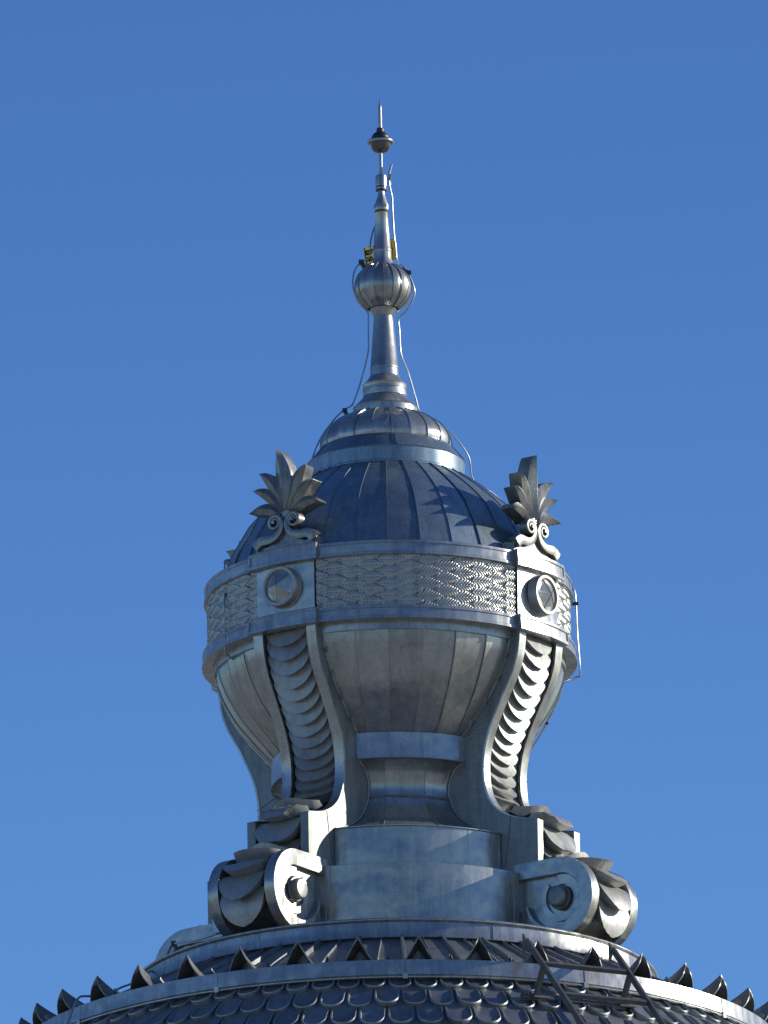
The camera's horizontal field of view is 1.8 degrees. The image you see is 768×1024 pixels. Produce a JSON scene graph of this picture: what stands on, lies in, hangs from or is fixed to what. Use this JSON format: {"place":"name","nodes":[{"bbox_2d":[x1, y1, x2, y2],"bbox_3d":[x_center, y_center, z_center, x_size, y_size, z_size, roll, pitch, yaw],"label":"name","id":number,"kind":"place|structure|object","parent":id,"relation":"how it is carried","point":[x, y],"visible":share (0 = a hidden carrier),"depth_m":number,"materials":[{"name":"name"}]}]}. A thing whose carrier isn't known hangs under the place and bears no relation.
{"place":"outdoors","nodes":[
{"label":"outdoors","id":0,"kind":"place"},
{"bbox_2d":[0,0,767,1023],"label":"sky","id":1,"kind":"structure","parent":0,"point":[579,188],"materials":[{"name":"blue"}]},
{"label":"ground","id":2,"kind":"structure","parent":0,"visible":0},
{"bbox_2d":[19,917,767,1023],"bbox_3d":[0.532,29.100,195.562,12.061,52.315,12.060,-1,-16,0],"label":"dome roof","id":3,"kind":"structure","parent":2,"relation":"on","point":[412,970],"depth_m":199.74,"materials":[{"name":"metal"}]},
{"bbox_2d":[67,932,220,1023],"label":"lightning cable","id":4,"kind":"object","parent":3,"relation":"attached to","point":[174,944],"visible":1,"depth_m":202.00,"materials":[{"name":"metal"}]},
{"bbox_2d":[155,100,637,960],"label":"roof lantern","id":5,"kind":"object","parent":3,"relation":"on","point":[389,592],"visible":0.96,"depth_m":202.14,"materials":[{"name":"metal"}]},
{"bbox_2d":[224,226,374,659],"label":"lightning cable","id":6,"kind":"object","parent":5,"relation":"attached to","point":[363,265],"visible":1,"depth_m":204.00,"materials":[{"name":"metal"}]},
{"bbox_2d":[363,245,373,265],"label":"warning sign","id":7,"kind":"object","parent":5,"relation":"attached to","point":[366,255],"visible":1,"depth_m":204.39,"materials":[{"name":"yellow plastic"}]},
{"bbox_2d":[390,239,395,259],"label":"warning sign","id":8,"kind":"object","parent":5,"relation":"attached to","point":[393,256],"visible":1,"depth_m":204.37,"materials":[{"name":"yellow plastic"}]},
{"bbox_2d":[387,164,497,496],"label":"lightning cable","id":9,"kind":"object","parent":5,"relation":"attached to","point":[389,182],"visible":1,"depth_m":204.17,"materials":[{"name":"metal"}]},
{"bbox_2d":[531,586,580,749],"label":"lightning cable","id":10,"kind":"object","parent":5,"relation":"attached to","point":[575,603],"visible":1,"depth_m":203.65,"materials":[{"name":"metal"}]},
{"bbox_2d":[520,933,665,1023],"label":"roof ladder","id":11,"kind":"object","parent":3,"relation":"on","point":[569,1000],"visible":1,"depth_m":199.23,"materials":[{"name":"metal"}]}
]}

